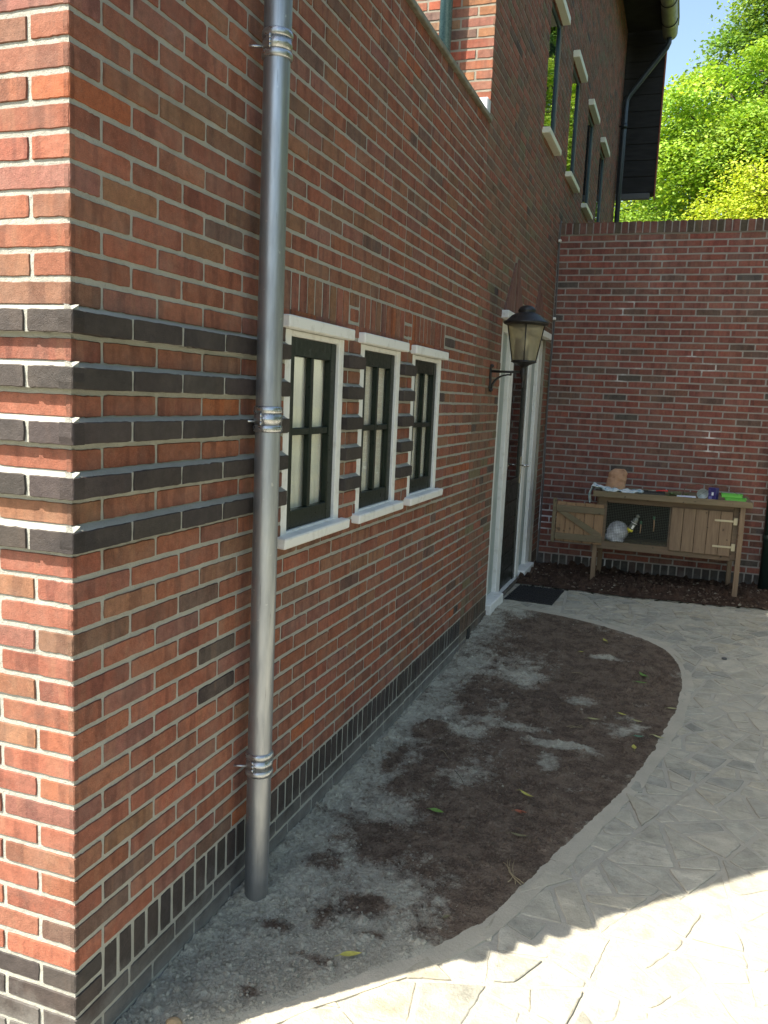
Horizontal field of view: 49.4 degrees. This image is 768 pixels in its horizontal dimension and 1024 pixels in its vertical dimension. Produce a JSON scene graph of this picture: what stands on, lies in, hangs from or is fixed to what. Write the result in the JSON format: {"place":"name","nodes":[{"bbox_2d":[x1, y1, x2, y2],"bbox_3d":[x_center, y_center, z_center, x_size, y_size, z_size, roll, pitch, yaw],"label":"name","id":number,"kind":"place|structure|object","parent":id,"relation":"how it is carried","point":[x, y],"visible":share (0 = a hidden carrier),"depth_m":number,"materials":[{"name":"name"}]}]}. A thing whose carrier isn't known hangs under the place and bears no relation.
{"place":"outdoors","nodes":[
{"label":"outdoors","id":0,"kind":"place"},
{"bbox_2d":[316,586,767,1023],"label":"patio","id":1,"kind":"structure","parent":0,"point":[576,937],"depth_m":2.92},
{"bbox_2d":[247,584,767,1023],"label":"patio stones","id":2,"kind":"object","parent":1,"relation":"on","point":[622,974],"visible":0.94,"depth_m":2.95,"materials":[{"name":"beige stone"}]},
{"bbox_2d":[504,584,563,604],"bbox_3d":[1.292,0.703,7.140,0.420,0.020,0.593,5,8,19],"label":"doormat","id":3,"kind":"object","parent":2,"relation":"on","point":[537,595],"visible":1,"depth_m":7.09,"materials":[{"name":"black rubber"}]},
{"bbox_2d":[518,583,761,608],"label":"ground","id":4,"kind":"structure","parent":0,"point":[649,598],"depth_m":7.24,"materials":[{"name":"brown soil"}]},
{"bbox_2d":[0,0,492,1023],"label":"brick annex","id":5,"kind":"object","parent":4,"relation":"on","point":[130,158],"visible":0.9,"depth_m":2.39,"materials":[{"name":"red brick"}]},
{"bbox_2d":[233,0,292,901],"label":"downpipe","id":6,"kind":"object","parent":5,"relation":"attached to","point":[276,46],"visible":1,"depth_m":2.60,"materials":[{"name":"metal"}]},
{"bbox_2d":[277,314,354,549],"bbox_3d":[-0.285,-0.305,3.156,0.129,0.808,0.596,5,8,19],"label":"window","id":7,"kind":"structure","parent":5,"relation":"in","point":[314,370],"depth_m":3.17,"materials":[{"name":"white paint"}]},
{"bbox_2d":[351,332,409,523],"bbox_3d":[-0.045,-0.386,3.820,0.129,0.808,0.596,5,8,19],"label":"window","id":8,"kind":"structure","parent":5,"relation":"in","point":[378,409],"depth_m":3.85,"materials":[{"name":"white paint"}]},
{"bbox_2d":[403,345,448,505],"bbox_3d":[0.196,-0.467,4.488,0.129,0.808,0.596,5,8,19],"label":"window","id":9,"kind":"structure","parent":5,"relation":"in","point":[420,487],"depth_m":4.53,"materials":[{"name":"white paint"}]},
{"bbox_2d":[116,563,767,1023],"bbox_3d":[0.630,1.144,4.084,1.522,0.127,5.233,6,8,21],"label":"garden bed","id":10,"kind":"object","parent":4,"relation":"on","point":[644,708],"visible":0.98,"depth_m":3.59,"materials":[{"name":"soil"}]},
{"bbox_2d":[166,1017,181,1023],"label":"stone","id":11,"kind":"object","parent":10,"relation":"on","point":[174,1020],"visible":1,"depth_m":2.26,"materials":[{"name":"beige stone"}]},
{"bbox_2d":[336,951,361,955],"bbox_3d":[-0.110,1.366,2.576,0.086,0.005,0.025,1,8,-11],"label":"fallen leaf","id":12,"kind":"object","parent":10,"relation":"on","point":[349,953],"visible":1,"depth_m":2.58,"materials":[{"name":"yellow plant"}]},
{"bbox_2d":[426,808,442,811],"bbox_3d":[0.215,1.252,3.502,0.079,0.006,0.031,5,8,19],"label":"fallen leaf","id":13,"kind":"object","parent":10,"relation":"on","point":[436,809],"visible":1,"depth_m":3.51,"materials":[{"name":"green plant"}]},
{"bbox_2d":[248,607,693,1023],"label":"bed edging","id":14,"kind":"object","parent":10,"relation":"on","point":[567,854],"visible":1,"depth_m":2.85,"materials":[{"name":"grey concrete"}]},
{"bbox_2d":[503,859,523,884],"bbox_3d":[0.465,1.313,3.042,0.056,0.027,0.131,1,8,-10],"label":"fallen twig","id":15,"kind":"object","parent":10,"relation":"on","point":[514,877],"visible":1,"depth_m":3.03,"materials":[{"name":"brown"}]},
{"bbox_2d":[416,0,679,650],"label":"brick house","id":16,"kind":"structure","parent":4,"relation":"on","point":[554,81],"depth_m":7.07,"materials":[{"name":"red brick"}]},
{"bbox_2d":[439,0,452,51],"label":"downpipe","id":17,"kind":"object","parent":16,"relation":"attached to","point":[445,20],"depth_m":5.13,"materials":[{"name":"grey metal"}]},
{"bbox_2d":[499,338,528,590],"bbox_3d":[1.139,-0.403,7.194,0.123,2.116,0.706,5,8,19],"label":"door","id":18,"kind":"structure","parent":16,"relation":"in","point":[518,399],"depth_m":7.26,"materials":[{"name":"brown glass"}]},
{"bbox_2d":[488,305,549,391],"bbox_3d":[0.958,-1.118,5.750,0.312,0.596,0.345,-2,9,-32],"label":"wall lantern","id":19,"kind":"object","parent":16,"relation":"attached to","point":[526,316],"depth_m":5.70,"materials":[{"name":"black metal"}]},
{"bbox_2d":[536,221,561,562],"bbox_3d":[1.640,-1.150,8.299,0.028,3.371,0.034,5,8,19],"label":"drainpipe","id":20,"kind":"object","parent":16,"relation":"attached to","point":[559,241],"visible":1,"depth_m":8.29,"materials":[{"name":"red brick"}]},
{"bbox_2d":[542,0,570,155],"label":"window","id":21,"kind":"structure","parent":16,"relation":"in","point":[555,33],"depth_m":7.18,"materials":[{"name":"glass"}]},
{"bbox_2d":[565,50,587,192],"bbox_3d":[1.897,-3.897,8.405,0.152,1.162,0.680,5,8,19],"label":"window","id":22,"kind":"structure","parent":16,"relation":"in","point":[577,55],"depth_m":8.45,"materials":[{"name":"glass"}]},
{"bbox_2d":[581,99,599,219],"bbox_3d":[2.351,-4.050,9.662,0.152,1.162,0.680,5,8,19],"label":"window","id":23,"kind":"structure","parent":16,"relation":"in","point":[592,104],"depth_m":9.73,"materials":[{"name":"teal paint"}]},
{"bbox_2d":[595,137,609,221],"bbox_3d":[2.819,-4.235,10.953,0.152,1.107,0.680,5,8,19],"label":"window","id":24,"kind":"structure","parent":16,"relation":"in","point":[603,141],"depth_m":11.04,"materials":[{"name":"teal paint"}]},
{"bbox_2d":[614,37,671,222],"bbox_3d":[3.798,-4.565,12.630,0.653,4.841,0.175,5,8,19],"label":"downpipe","id":25,"kind":"object","parent":16,"relation":"attached to","point":[647,72],"visible":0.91,"depth_m":12.55,"materials":[{"name":"grey metal"}]},
{"bbox_2d":[516,560,767,608],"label":"soil strip","id":26,"kind":"object","parent":4,"relation":"on","point":[579,575],"visible":0.96,"depth_m":7.61,"materials":[{"name":"brown soil"}]},
{"bbox_2d":[550,487,752,596],"bbox_3d":[2.458,0.260,7.803,1.700,0.917,0.673,5,8,19],"label":"rabbit hutch","id":27,"kind":"object","parent":26,"relation":"on","point":[702,528],"visible":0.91,"depth_m":7.55,"materials":[{"name":"brown wood"}]},
{"bbox_2d":[554,501,604,544],"bbox_3d":[1.808,0.101,7.713,0.438,0.377,0.031,5,8,19],"label":"open door","id":28,"kind":"structure","parent":27,"relation":"in","point":[574,512],"depth_m":7.71,"materials":[{"name":"orange wood"}]},
{"bbox_2d":[588,482,643,502],"bbox_3d":[2.120,-0.165,7.627,0.485,0.179,0.203,5,8,19],"label":"towel","id":29,"kind":"object","parent":27,"relation":"on","point":[606,488],"visible":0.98,"depth_m":7.58,"materials":[{"name":"white fabric"}]},
{"bbox_2d":[605,521,627,541],"bbox_3d":[2.167,0.181,7.766,0.218,0.209,0.255,5,8,19],"label":"rabbit","id":30,"kind":"object","parent":27,"relation":"on","point":[617,532],"visible":0.88,"depth_m":7.68},
{"bbox_2d":[605,468,627,489],"bbox_3d":[2.135,-0.296,7.670,0.196,0.209,0.121,5,8,19],"label":"paper bag","id":31,"kind":"object","parent":27,"relation":"on","point":[617,478],"visible":0.9,"depth_m":7.63,"materials":[{"name":"brown paper"}]},
{"bbox_2d":[627,515,639,532],"bbox_3d":[2.262,0.105,7.572,0.106,0.175,0.076,5,8,19],"label":"water bottle","id":32,"kind":"object","parent":27,"relation":"attached to","point":[633,524],"visible":1,"depth_m":7.54,"materials":[{"name":"clear plastic"}]},
{"bbox_2d":[642,490,665,495],"bbox_3d":[2.427,-0.168,7.502,0.195,0.032,0.150,5,8,19],"label":"seed tray","id":33,"kind":"object","parent":27,"relation":"on","point":[654,492],"visible":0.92,"depth_m":7.54,"materials":[{"name":"black plastic"}]},
{"bbox_2d":[665,490,691,495],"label":"pulled weeds","id":34,"kind":"object","parent":27,"relation":"on","point":[673,494],"visible":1,"depth_m":7.43,"materials":[{"name":"green plant"}]},
{"bbox_2d":[677,495,695,497],"bbox_3d":[2.676,-0.134,7.388,0.160,0.017,0.091,5,8,19],"label":"white packet","id":35,"kind":"object","parent":27,"relation":"on","point":[686,496],"visible":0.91,"depth_m":7.36,"materials":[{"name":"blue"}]},
{"bbox_2d":[668,507,733,556],"bbox_3d":[2.806,0.173,7.398,0.508,0.395,0.018,5,8,19],"label":"door","id":36,"kind":"structure","parent":27,"relation":"in","point":[702,516],"depth_m":7.39,"materials":[{"name":"brown wood"}]},
{"bbox_2d":[697,489,707,498],"bbox_3d":[2.794,-0.159,7.317,0.096,0.096,0.063,5,8,19],"label":"grey bowl","id":37,"kind":"object","parent":27,"relation":"on","point":[702,493],"visible":1,"depth_m":7.33,"materials":[{"name":"silver metal"}]},
{"bbox_2d":[708,487,718,499],"bbox_3d":[2.882,-0.159,7.303,0.057,0.107,0.071,-5,11,-42],"label":"purple box","id":38,"kind":"object","parent":27,"relation":"on","point":[713,492],"visible":0.97,"depth_m":7.28,"materials":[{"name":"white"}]},
{"bbox_2d":[724,497,746,501],"bbox_3d":[3.061,-0.108,7.272,0.180,0.031,0.146,5,8,19],"label":"green tray","id":39,"kind":"object","parent":27,"relation":"on","point":[737,499],"visible":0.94,"depth_m":7.21,"materials":[{"name":"green plastic"}]},
{"bbox_2d":[721,493,742,498],"bbox_3d":[3.032,-0.144,7.278,0.180,0.031,0.146,5,8,19],"label":"green tray","id":40,"kind":"object","parent":39,"relation":"on","point":[731,495],"visible":1,"depth_m":7.22,"materials":[{"name":"green plastic"}]},
{"bbox_2d":[536,218,767,584],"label":"garden wall","id":41,"kind":"structure","parent":4,"relation":"on","point":[659,374],"depth_m":7.94,"materials":[{"name":"brick"}]},
{"bbox_2d":[758,496,767,589],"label":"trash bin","id":42,"kind":"object","parent":41,"relation":"attached to","point":[763,579],"visible":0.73,"depth_m":7.68,"materials":[{"name":"grey"}]},
{"bbox_2d":[613,200,701,221],"bbox_3d":[5.709,-3.566,17.812,4.956,6.218,5.524,-3,10,-37],"label":"young maple","id":43,"kind":"object","parent":4,"relation":"on","point":[640,218],"visible":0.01,"depth_m":17.42,"materials":[{"name":"green plant"}]},
{"bbox_2d":[613,94,726,221],"bbox_3d":[7.046,-7.077,26.816,10.373,10.831,5.719,5,8,19],"label":"woodland tree","id":44,"kind":"object","parent":4,"relation":"on","point":[628,203],"visible":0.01,"depth_m":26.10,"materials":[{"name":"green plant"}]},
{"bbox_2d":[613,35,767,221],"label":"maple tree","id":45,"kind":"object","parent":4,"relation":"on","point":[690,153],"visible":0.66,"depth_m":17.20,"materials":[{"name":"green plant"}]},
{"bbox_2d":[663,139,767,220],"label":"golden tree","id":46,"kind":"object","parent":4,"relation":"on","point":[741,207],"visible":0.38,"depth_m":15.53,"materials":[{"name":"yellow plant"}]},
{"bbox_2d":[666,0,767,131],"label":"ash tree","id":47,"kind":"object","parent":4,"relation":"on","point":[753,25],"visible":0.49,"depth_m":22.45,"materials":[{"name":"green plant"}]},
{"bbox_2d":[624,0,767,217],"label":"sky","id":48,"kind":"structure","parent":0,"point":[695,15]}
]}

